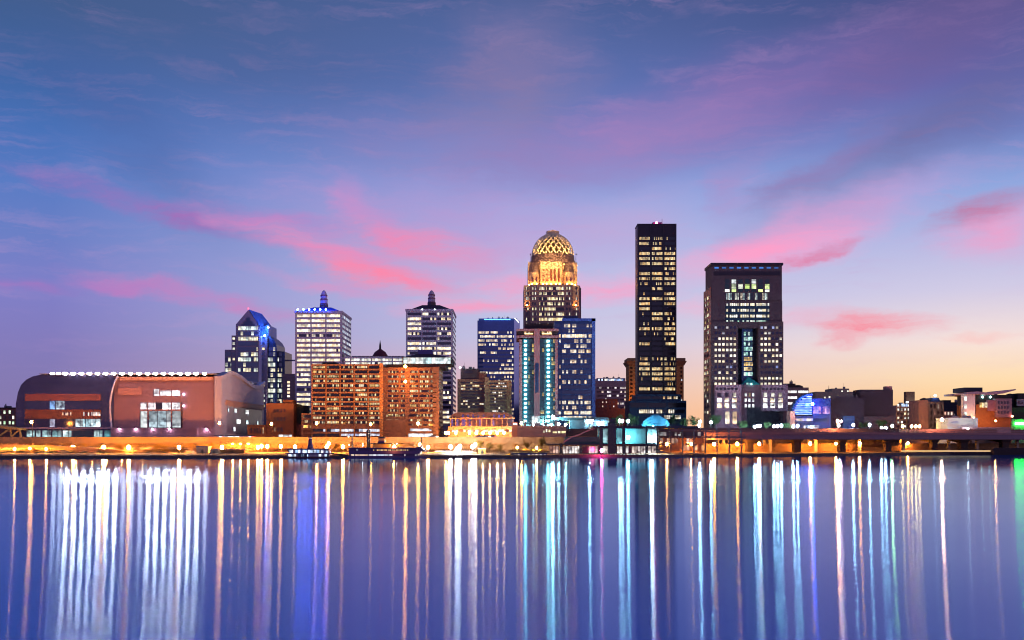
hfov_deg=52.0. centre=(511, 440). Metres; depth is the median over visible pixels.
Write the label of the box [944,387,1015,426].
building
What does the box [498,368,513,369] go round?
window
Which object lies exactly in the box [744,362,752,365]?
window
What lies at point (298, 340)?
window
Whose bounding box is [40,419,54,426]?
window
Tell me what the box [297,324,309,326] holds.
window
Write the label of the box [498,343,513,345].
window
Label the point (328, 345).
window
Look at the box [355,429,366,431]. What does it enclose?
window
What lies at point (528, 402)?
window
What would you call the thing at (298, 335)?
window
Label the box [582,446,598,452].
window
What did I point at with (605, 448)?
window
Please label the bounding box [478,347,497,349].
window
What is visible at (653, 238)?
window
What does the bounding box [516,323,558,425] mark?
apartment tower
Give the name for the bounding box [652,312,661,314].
window
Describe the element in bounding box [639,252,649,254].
window
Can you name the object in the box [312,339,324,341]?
window
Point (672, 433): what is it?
window
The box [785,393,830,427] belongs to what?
glass hall
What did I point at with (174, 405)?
window
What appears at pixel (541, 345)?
window
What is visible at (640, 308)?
window
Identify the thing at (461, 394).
window
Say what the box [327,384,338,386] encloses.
window
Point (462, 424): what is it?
arcade hall
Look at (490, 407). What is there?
window
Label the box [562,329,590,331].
window
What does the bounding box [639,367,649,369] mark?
window
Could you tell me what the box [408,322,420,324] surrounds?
window
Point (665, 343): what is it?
window
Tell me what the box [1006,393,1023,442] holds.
restaurant
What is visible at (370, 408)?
window
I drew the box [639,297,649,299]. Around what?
window
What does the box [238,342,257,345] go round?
window
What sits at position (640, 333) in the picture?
window
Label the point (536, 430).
terminal hall
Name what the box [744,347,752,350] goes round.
window
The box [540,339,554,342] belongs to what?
window
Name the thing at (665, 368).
window
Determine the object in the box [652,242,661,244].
window
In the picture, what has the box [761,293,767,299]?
window
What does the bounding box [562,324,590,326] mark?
window
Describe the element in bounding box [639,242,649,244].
window
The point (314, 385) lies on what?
window
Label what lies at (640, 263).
window
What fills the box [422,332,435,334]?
window
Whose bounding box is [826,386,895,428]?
building
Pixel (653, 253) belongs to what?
window
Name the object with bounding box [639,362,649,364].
window
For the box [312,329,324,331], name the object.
window
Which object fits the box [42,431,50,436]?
window
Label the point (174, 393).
window
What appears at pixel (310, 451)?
station boat
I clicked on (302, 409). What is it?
service block
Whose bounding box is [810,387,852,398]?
office block
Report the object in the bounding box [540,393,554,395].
window
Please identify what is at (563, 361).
window
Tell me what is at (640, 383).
window
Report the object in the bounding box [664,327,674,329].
window
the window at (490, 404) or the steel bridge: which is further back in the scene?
the window at (490, 404)
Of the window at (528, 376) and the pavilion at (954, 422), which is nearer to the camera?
the pavilion at (954, 422)
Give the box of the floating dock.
[901,448,1023,454]
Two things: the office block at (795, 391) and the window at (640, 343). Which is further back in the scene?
the window at (640, 343)
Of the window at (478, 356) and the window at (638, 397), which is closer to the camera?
the window at (638, 397)
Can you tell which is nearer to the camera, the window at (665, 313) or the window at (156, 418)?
the window at (156, 418)
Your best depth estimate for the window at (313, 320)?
759.96 m
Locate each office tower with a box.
[294,290,351,412]
[405,290,455,436]
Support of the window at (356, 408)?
in the riverfront hotel at (346, 400)
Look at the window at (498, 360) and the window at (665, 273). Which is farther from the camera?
the window at (498, 360)
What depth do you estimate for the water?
77.81 m
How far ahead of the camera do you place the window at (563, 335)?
769.85 m
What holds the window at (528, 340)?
in the apartment tower at (538, 373)
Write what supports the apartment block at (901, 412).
on the ground
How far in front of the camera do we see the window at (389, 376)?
623.90 m
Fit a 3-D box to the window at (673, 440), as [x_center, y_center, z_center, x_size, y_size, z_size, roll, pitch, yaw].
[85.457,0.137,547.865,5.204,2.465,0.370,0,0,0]
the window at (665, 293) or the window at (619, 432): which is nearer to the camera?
the window at (619, 432)
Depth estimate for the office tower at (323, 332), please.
760.00 m
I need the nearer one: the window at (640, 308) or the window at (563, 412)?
the window at (563, 412)
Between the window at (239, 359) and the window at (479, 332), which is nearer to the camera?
the window at (239, 359)
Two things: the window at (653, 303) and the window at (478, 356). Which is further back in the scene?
the window at (478, 356)
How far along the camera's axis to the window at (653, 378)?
799.93 m
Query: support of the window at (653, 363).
in the skyscraper
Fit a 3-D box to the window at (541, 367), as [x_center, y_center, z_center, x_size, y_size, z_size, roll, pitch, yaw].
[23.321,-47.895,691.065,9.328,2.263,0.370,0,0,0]
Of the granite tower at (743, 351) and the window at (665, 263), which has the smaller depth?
the granite tower at (743, 351)
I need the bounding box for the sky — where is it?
[0,0,1023,427]
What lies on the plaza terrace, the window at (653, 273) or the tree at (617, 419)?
the tree at (617, 419)
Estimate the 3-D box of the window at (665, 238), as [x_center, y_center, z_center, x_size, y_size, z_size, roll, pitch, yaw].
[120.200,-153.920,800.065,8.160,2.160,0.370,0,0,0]
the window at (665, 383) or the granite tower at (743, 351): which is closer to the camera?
the granite tower at (743, 351)
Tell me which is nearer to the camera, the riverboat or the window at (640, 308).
the riverboat
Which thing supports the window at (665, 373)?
in the skyscraper
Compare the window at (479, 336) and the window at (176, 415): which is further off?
the window at (479, 336)
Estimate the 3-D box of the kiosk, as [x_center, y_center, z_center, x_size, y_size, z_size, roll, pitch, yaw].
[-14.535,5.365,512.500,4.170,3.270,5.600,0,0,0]
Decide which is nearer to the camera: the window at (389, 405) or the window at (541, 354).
the window at (389, 405)
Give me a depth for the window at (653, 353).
799.93 m
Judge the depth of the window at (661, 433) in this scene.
547.64 m
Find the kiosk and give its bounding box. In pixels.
[478,448,486,453]
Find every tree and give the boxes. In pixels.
[114,444,123,449]
[332,444,340,452]
[477,440,483,447]
[485,442,493,453]
[523,440,529,452]
[538,436,545,452]
[615,415,622,424]
[625,414,638,425]
[669,415,679,425]
[680,418,687,425]
[688,416,700,425]
[709,415,721,427]
[737,421,747,427]
[783,423,791,427]
[858,422,868,428]
[876,420,886,426]
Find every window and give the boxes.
[25,401,39,408]
[25,419,39,426]
[26,431,34,436]
[40,401,54,408]
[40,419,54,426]
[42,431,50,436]
[52,431,60,436]
[55,401,69,408]
[55,419,69,426]
[62,431,70,436]
[70,401,84,408]
[70,419,84,426]
[73,431,81,436]
[83,412,99,415]
[83,431,91,436]
[86,401,99,408]
[86,419,99,426]
[93,431,101,436]
[104,431,109,436]
[140,403,146,408]
[140,411,146,426]
[148,403,154,408]
[149,411,170,426]
[154,389,158,395]
[156,403,170,408]
[160,391,170,395]
[172,391,179,395]
[172,403,179,408]
[172,411,180,426]
[238,326,257,329]
[238,332,257,334]
[238,337,257,339]
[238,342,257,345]
[238,347,257,350]
[238,352,257,355]
[238,358,257,360]
[238,363,257,365]
[238,368,257,371]
[238,373,257,376]
[245,378,257,381]
[297,314,309,316]
[297,319,309,321]
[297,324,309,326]
[297,329,309,331]
[297,334,309,336]
[297,339,309,341]
[297,344,309,346]
[297,368,309,370]
[297,373,309,375]
[297,378,309,380]
[297,383,309,385]
[297,388,309,390]
[297,393,309,395]
[297,398,309,400]
[312,314,324,316]
[312,319,324,321]
[312,324,324,326]
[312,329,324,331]
[312,334,324,336]
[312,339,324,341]
[312,344,324,346]
[313,384,324,386]
[313,407,324,409]
[313,429,324,431]
[327,314,339,316]
[327,319,339,321]
[327,324,339,326]
[327,329,339,331]
[327,334,339,336]
[327,339,339,341]
[327,344,339,346]
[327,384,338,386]
[327,407,338,409]
[327,429,338,431]
[341,384,352,386]
[341,407,352,409]
[341,429,352,431]
[355,384,366,386]
[355,407,366,409]
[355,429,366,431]
[369,384,378,386]
[369,407,378,409]
[388,375,398,377]
[388,404,398,406]
[403,358,450,363]
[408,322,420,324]
[408,327,420,329]
[408,332,420,334]
[408,337,420,339]
[408,342,420,344]
[408,347,420,349]
[409,434,432,436]
[410,429,431,430]
[422,322,435,324]
[422,327,435,329]
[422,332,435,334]
[422,337,435,339]
[422,342,435,344]
[422,347,435,349]
[437,322,450,324]
[437,327,450,329]
[437,332,450,334]
[437,337,450,339]
[437,342,450,344]
[437,347,450,349]
[437,352,450,354]
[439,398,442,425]
[461,388,484,389]
[461,391,484,392]
[461,394,484,395]
[461,397,484,398]
[461,400,484,401]
[461,403,484,404]
[461,406,484,407]
[478,331,497,333]
[478,335,497,337]
[478,339,497,341]
[478,343,497,345]
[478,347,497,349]
[478,351,497,353]
[478,356,497,357]
[478,360,497,361]
[478,364,497,365]
[478,368,497,369]
[490,404,505,405]
[490,407,505,408]
[490,410,505,411]
[498,331,513,332]
[498,335,513,337]
[498,339,513,341]
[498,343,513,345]
[498,347,513,349]
[498,351,513,353]
[498,356,513,357]
[498,360,513,361]
[498,364,513,365]
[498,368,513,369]
[498,372,513,373]
[498,376,513,377]
[523,339,533,342]
[523,344,533,346]
[523,348,533,351]
[523,353,533,355]
[523,357,533,360]
[523,370,533,373]
[523,375,533,377]
[523,379,533,382]
[523,384,533,386]
[523,388,533,391]
[523,393,533,395]
[523,397,533,400]
[523,401,533,404]
[523,410,533,413]
[531,416,539,422]
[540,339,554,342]
[540,344,554,346]
[540,348,554,351]
[540,353,554,355]
[540,357,554,360]
[540,362,554,364]
[540,366,554,368]
[540,370,554,373]
[540,375,554,377]
[540,379,554,382]
[540,384,554,386]
[540,388,554,391]
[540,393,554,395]
[540,397,554,400]
[540,401,554,404]
[540,406,554,408]
[540,410,554,413]
[540,415,554,417]
[540,419,554,422]
[549,446,558,452]
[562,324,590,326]
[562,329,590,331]
[562,334,590,337]
[562,339,590,342]
[562,344,590,347]
[562,350,590,352]
[562,355,590,357]
[562,360,590,362]
[562,365,590,367]
[562,370,590,372]
[562,375,590,377]
[562,380,590,383]
[562,385,590,388]
[562,390,590,393]
[562,396,590,398]
[562,401,590,403]
[562,406,590,408]
[562,411,590,413]
[562,446,578,452]
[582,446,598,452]
[598,379,623,380]
[603,430,606,442]
[603,446,607,452]
[617,430,621,442]
[617,446,621,452]
[625,446,644,452]
[630,403,646,406]
[637,396,650,398]
[639,237,649,239]
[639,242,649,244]
[639,247,649,249]
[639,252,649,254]
[639,257,649,259]
[639,262,649,264]
[639,267,649,269]
[639,272,649,274]
[639,277,649,279]
[639,282,649,284]
[639,287,649,289]
[639,292,649,294]
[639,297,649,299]
[639,302,649,304]
[639,307,649,309]
[639,312,649,314]
[639,317,649,319]
[639,322,649,324]
[639,327,649,329]
[639,332,649,334]
[639,337,649,339]
[639,342,649,344]
[639,347,649,349]
[639,352,649,354]
[639,357,649,359]
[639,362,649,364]
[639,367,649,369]
[639,372,649,374]
[639,377,649,379]
[639,382,649,384]
[639,387,649,389]
[639,410,661,412]
[647,430,655,442]
[648,403,665,406]
[648,446,655,452]
[652,237,661,239]
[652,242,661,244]
[652,247,661,249]
[652,252,661,254]
[652,257,661,259]
[652,262,661,264]
[652,267,661,269]
[652,272,661,274]
[652,277,661,279]
[652,282,661,284]
[652,287,661,289]
[652,292,661,294]
[652,297,661,299]
[652,302,661,304]
[652,307,661,309]
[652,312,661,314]
[652,317,661,319]
[652,322,661,324]
[652,327,661,329]
[652,332,661,334]
[652,337,661,339]
[652,342,661,344]
[652,347,661,349]
[652,352,661,354]
[652,357,661,359]
[652,362,661,364]
[652,367,661,369]
[652,372,661,374]
[652,377,661,379]
[652,382,661,384]
[652,387,661,389]
[652,396,679,398]
[660,432,668,435]
[660,438,668,442]
[660,445,668,449]
[663,387,674,412]
[664,237,674,239]
[664,242,674,244]
[664,247,674,249]
[664,252,674,254]
[664,257,674,259]
[664,262,674,264]
[664,267,674,269]
[664,272,674,274]
[664,277,674,279]
[664,282,674,284]
[664,287,674,289]
[664,292,674,294]
[664,297,674,299]
[664,302,674,304]
[664,307,674,309]
[664,312,674,314]
[664,317,674,319]
[664,322,674,324]
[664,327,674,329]
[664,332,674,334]
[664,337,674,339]
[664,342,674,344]
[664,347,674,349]
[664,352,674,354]
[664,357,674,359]
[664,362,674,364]
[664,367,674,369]
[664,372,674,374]
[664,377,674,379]
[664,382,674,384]
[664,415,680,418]
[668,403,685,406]
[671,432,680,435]
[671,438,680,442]
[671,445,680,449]
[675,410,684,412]
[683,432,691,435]
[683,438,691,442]
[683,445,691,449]
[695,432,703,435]
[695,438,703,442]
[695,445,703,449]
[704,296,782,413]
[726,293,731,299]
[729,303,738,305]
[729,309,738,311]
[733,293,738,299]
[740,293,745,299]
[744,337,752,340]
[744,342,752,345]
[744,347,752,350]
[744,352,752,355]
[744,357,752,360]
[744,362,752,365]
[744,367,752,370]
[744,372,752,375]
[747,293,752,299]
[754,293,759,299]
[756,303,765,305]
[756,309,765,311]
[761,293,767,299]
[795,408,811,409]
[796,418,812,420]
[803,425,818,427]
[813,406,829,413]
[814,418,827,420]
[979,402,986,406]
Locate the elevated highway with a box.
[0,437,563,450]
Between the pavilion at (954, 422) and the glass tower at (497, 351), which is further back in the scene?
the glass tower at (497, 351)
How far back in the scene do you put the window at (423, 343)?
759.96 m
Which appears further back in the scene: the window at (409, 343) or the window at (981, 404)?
the window at (409, 343)
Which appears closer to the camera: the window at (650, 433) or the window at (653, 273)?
the window at (650, 433)
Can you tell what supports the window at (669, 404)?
in the skyscraper
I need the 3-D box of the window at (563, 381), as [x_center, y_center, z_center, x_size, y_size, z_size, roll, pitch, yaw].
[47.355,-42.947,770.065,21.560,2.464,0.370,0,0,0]
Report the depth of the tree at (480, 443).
518.95 m
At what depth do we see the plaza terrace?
604.40 m
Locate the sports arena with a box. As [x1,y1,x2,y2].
[16,371,264,436]
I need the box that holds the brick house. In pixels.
[0,404,15,436]
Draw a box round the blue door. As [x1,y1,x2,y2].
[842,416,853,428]
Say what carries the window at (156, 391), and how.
in the sports arena
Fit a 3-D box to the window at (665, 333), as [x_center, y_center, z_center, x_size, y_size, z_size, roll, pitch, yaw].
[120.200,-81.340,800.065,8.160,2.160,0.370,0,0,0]
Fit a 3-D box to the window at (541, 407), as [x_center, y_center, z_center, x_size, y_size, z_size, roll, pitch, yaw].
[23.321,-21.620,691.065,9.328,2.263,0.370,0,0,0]
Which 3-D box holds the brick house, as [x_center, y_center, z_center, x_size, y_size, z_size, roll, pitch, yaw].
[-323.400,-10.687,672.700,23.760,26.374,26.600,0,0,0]
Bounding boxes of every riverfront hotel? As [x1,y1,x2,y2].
[301,362,385,436]
[383,350,454,443]
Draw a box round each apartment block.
[457,362,486,411]
[485,377,510,414]
[893,392,914,442]
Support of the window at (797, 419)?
in the glass hall
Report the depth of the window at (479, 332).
899.83 m
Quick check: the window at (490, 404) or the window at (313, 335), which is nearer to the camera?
the window at (490, 404)
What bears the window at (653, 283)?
in the skyscraper
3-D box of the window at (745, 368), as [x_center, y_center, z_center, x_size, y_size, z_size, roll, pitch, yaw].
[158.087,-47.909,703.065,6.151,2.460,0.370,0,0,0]
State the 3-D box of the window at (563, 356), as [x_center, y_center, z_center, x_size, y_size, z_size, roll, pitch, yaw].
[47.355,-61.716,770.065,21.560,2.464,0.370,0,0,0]
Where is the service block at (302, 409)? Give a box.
[296,405,309,436]
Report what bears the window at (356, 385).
in the riverfront hotel at (346, 400)
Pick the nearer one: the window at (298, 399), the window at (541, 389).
the window at (541, 389)
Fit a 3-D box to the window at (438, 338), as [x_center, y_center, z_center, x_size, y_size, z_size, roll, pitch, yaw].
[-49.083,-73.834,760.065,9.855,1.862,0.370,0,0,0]
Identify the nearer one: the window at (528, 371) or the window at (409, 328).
the window at (528, 371)
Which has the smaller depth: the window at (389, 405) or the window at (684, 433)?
the window at (684, 433)
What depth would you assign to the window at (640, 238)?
799.93 m
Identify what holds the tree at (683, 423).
on the plaza terrace
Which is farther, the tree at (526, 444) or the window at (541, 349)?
the window at (541, 349)
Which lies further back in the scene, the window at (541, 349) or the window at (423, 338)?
the window at (423, 338)
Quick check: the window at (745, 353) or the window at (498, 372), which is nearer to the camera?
the window at (745, 353)
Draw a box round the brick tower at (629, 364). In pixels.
[623,358,686,401]
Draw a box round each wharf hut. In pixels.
[196,446,211,451]
[209,449,220,451]
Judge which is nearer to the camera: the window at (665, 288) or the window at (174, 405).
the window at (174, 405)
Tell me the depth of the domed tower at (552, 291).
953.50 m
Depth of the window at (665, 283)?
799.93 m
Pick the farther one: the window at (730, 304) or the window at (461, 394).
the window at (461, 394)
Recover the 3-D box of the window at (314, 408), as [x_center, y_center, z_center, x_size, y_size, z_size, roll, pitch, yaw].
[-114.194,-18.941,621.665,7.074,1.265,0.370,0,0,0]
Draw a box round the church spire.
[373,342,387,355]
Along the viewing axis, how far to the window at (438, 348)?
759.96 m
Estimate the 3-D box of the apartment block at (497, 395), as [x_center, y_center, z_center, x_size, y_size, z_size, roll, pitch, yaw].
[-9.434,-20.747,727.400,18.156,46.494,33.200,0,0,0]
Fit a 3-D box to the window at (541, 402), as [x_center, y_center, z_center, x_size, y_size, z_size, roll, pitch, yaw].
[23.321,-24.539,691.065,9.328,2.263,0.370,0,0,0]
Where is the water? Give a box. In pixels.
[0,455,1023,639]
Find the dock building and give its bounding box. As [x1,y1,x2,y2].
[545,418,697,453]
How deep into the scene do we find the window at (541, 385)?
690.93 m
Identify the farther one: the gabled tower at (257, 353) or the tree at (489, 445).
the gabled tower at (257, 353)
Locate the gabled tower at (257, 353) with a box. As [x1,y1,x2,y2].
[225,308,294,424]
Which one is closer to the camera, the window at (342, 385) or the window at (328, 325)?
the window at (342, 385)
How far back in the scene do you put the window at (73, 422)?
599.86 m
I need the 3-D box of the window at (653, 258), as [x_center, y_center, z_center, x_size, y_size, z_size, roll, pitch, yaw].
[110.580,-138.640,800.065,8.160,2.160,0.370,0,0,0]
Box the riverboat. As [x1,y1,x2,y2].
[347,430,428,457]
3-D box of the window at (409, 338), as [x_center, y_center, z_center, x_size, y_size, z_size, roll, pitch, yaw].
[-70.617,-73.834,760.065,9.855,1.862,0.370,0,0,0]
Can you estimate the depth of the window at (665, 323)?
799.93 m
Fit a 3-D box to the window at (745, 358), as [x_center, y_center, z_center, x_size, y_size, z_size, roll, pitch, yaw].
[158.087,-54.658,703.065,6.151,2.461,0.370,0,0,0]
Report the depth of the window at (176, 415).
600.73 m
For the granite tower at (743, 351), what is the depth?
699.60 m
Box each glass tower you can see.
[477,317,519,425]
[553,316,595,428]
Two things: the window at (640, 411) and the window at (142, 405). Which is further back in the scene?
the window at (640, 411)
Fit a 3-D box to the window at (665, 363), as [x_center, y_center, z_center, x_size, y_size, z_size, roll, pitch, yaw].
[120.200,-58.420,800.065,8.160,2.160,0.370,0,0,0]
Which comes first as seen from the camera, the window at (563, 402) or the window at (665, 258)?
the window at (563, 402)
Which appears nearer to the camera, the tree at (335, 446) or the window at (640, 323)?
the tree at (335, 446)
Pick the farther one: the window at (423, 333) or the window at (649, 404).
the window at (649, 404)
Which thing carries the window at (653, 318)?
in the skyscraper
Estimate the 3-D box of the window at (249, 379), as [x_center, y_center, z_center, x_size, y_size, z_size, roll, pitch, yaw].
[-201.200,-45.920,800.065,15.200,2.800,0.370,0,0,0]
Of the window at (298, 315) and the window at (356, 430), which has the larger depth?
the window at (298, 315)
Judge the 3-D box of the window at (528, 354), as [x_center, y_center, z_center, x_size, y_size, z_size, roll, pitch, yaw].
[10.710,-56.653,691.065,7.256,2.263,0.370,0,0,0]
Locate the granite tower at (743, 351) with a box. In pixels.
[704,263,787,427]
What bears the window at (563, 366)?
in the glass tower at (576, 367)
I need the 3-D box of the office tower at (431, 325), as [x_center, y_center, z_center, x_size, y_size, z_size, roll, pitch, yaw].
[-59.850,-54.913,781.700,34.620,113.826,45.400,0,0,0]
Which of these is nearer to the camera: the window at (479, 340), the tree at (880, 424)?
the tree at (880, 424)
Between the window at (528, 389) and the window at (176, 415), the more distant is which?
the window at (528, 389)
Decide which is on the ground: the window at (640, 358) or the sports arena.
the sports arena
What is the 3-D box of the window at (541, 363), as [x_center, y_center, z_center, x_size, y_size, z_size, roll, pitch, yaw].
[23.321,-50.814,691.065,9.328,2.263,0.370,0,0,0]
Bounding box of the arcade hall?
[448,412,514,443]
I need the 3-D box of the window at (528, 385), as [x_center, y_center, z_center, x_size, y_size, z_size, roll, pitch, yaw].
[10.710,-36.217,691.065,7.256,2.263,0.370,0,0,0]
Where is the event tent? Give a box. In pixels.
[641,415,669,425]
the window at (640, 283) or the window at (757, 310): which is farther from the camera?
the window at (640, 283)
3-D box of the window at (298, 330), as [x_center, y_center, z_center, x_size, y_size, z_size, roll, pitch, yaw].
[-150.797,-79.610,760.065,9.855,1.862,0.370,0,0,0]
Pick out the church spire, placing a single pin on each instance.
(379, 352)
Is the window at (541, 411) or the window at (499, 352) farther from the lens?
the window at (499, 352)
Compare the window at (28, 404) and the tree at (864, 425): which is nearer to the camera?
the window at (28, 404)
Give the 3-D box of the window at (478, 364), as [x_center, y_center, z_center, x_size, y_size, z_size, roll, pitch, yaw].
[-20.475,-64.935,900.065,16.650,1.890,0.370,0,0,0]
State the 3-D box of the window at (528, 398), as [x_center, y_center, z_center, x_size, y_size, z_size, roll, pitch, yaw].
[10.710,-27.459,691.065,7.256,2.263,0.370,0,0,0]
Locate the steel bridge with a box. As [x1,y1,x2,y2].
[0,425,26,436]
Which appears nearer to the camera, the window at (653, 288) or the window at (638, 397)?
the window at (638, 397)
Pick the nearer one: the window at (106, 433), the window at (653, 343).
the window at (106, 433)
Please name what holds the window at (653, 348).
in the skyscraper
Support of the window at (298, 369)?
in the office tower at (323, 332)
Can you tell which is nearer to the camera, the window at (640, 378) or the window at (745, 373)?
the window at (745, 373)
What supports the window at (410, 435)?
in the riverfront hotel at (412, 390)
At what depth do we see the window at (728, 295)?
699.93 m
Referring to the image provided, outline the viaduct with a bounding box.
[671,428,1023,452]
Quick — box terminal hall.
[512,421,566,436]
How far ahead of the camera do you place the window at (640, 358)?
799.93 m
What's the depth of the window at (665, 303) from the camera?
799.93 m
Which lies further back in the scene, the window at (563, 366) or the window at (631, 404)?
the window at (631, 404)
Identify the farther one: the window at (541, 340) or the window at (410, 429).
the window at (541, 340)
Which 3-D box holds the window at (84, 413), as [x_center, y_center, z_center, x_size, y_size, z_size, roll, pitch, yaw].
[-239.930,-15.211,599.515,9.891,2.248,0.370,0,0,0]
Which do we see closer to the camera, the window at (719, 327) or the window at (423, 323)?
the window at (719, 327)
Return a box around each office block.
[283,374,294,399]
[344,356,404,365]
[595,376,625,407]
[783,380,808,427]
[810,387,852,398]
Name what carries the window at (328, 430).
in the riverfront hotel at (346, 400)
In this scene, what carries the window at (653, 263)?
in the skyscraper
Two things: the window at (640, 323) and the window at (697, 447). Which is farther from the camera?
the window at (640, 323)
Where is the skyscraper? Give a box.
[625,222,685,425]
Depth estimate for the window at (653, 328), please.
799.93 m
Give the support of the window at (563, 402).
in the glass tower at (576, 367)
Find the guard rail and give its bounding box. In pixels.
[78,452,433,454]
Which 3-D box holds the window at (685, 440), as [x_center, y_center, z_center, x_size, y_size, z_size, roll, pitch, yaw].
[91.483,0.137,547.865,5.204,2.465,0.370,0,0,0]
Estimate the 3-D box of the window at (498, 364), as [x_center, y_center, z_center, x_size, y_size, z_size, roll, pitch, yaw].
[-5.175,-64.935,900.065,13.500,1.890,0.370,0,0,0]
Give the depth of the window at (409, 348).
759.96 m
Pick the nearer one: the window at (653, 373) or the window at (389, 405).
the window at (389, 405)
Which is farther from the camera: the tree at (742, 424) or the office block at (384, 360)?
the office block at (384, 360)
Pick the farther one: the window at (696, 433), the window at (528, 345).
the window at (528, 345)
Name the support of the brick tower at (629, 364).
on the ground
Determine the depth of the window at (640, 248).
799.93 m
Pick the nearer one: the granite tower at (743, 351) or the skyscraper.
the granite tower at (743, 351)
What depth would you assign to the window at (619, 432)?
520.91 m
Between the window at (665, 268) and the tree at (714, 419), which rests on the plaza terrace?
the tree at (714, 419)
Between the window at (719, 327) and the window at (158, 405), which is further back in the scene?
the window at (719, 327)
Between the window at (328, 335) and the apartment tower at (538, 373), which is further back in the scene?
the window at (328, 335)
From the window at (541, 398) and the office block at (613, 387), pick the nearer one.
the window at (541, 398)
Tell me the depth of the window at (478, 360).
899.83 m
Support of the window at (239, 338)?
in the gabled tower at (257, 353)
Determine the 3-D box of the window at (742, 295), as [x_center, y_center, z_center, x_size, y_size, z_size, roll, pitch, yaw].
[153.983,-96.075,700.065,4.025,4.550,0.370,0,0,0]
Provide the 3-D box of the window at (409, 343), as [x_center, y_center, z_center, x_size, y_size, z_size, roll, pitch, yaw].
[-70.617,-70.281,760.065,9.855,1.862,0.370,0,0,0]
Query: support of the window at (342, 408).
in the riverfront hotel at (346, 400)
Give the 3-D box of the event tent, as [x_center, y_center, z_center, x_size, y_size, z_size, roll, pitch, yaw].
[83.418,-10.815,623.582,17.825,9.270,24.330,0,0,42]
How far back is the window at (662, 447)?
547.64 m
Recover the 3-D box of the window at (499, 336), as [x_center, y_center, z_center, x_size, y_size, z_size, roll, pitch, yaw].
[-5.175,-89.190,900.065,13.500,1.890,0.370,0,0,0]
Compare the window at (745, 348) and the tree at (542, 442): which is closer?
the tree at (542, 442)
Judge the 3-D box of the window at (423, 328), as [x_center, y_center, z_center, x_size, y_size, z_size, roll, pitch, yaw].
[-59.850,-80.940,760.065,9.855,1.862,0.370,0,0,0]
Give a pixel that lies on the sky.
(170, 170)
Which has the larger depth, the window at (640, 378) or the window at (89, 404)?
the window at (640, 378)
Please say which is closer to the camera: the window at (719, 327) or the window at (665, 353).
the window at (719, 327)
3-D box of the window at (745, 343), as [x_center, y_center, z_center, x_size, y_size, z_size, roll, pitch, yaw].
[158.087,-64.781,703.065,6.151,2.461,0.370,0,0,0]
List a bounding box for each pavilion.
[551,417,607,428]
[935,412,977,442]
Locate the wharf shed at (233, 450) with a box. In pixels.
[220,449,247,451]
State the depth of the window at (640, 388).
799.93 m
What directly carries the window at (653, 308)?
in the skyscraper
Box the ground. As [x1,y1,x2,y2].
[0,444,949,457]
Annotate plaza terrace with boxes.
[566,429,898,445]
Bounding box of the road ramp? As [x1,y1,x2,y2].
[0,444,149,452]
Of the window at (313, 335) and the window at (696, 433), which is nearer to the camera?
the window at (696, 433)
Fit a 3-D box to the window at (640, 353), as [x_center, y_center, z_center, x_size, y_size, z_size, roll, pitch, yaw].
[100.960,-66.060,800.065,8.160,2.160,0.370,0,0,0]
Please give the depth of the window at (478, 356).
899.83 m
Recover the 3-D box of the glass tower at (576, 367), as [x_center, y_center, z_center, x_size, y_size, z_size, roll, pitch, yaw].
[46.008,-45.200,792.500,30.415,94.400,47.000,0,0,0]
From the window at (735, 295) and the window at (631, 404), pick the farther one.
the window at (631, 404)
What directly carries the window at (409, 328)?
in the office tower at (431, 325)
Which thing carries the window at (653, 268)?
in the skyscraper
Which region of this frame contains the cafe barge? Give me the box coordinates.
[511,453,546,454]
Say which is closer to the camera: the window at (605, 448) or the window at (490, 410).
the window at (605, 448)
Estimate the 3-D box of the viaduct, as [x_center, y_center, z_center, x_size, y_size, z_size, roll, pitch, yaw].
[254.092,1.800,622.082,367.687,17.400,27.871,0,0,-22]
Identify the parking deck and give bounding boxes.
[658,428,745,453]
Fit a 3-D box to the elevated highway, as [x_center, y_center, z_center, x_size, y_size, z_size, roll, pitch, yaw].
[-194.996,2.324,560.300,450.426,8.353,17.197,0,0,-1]
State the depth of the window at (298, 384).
759.96 m
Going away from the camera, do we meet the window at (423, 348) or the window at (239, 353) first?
the window at (423, 348)
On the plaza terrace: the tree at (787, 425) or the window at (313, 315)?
the tree at (787, 425)
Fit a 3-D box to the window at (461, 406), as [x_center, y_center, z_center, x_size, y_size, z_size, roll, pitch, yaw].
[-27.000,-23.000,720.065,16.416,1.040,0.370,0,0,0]
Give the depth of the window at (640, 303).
799.93 m
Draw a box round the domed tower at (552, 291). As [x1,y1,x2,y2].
[523,230,580,328]
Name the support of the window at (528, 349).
in the apartment tower at (538, 373)
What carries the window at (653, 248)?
in the skyscraper
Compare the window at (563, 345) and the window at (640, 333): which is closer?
the window at (563, 345)
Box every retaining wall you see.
[0,443,563,450]
[706,443,1023,451]
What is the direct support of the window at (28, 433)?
in the sports arena
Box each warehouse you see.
[247,396,300,436]
[595,399,624,425]
[909,395,943,442]
[940,400,956,417]
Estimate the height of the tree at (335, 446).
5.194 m
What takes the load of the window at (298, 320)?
in the office tower at (323, 332)
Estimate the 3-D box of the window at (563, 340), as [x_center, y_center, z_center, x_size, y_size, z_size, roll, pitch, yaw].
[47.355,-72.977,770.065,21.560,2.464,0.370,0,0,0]
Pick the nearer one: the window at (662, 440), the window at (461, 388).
the window at (662, 440)
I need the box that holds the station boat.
[284,436,343,457]

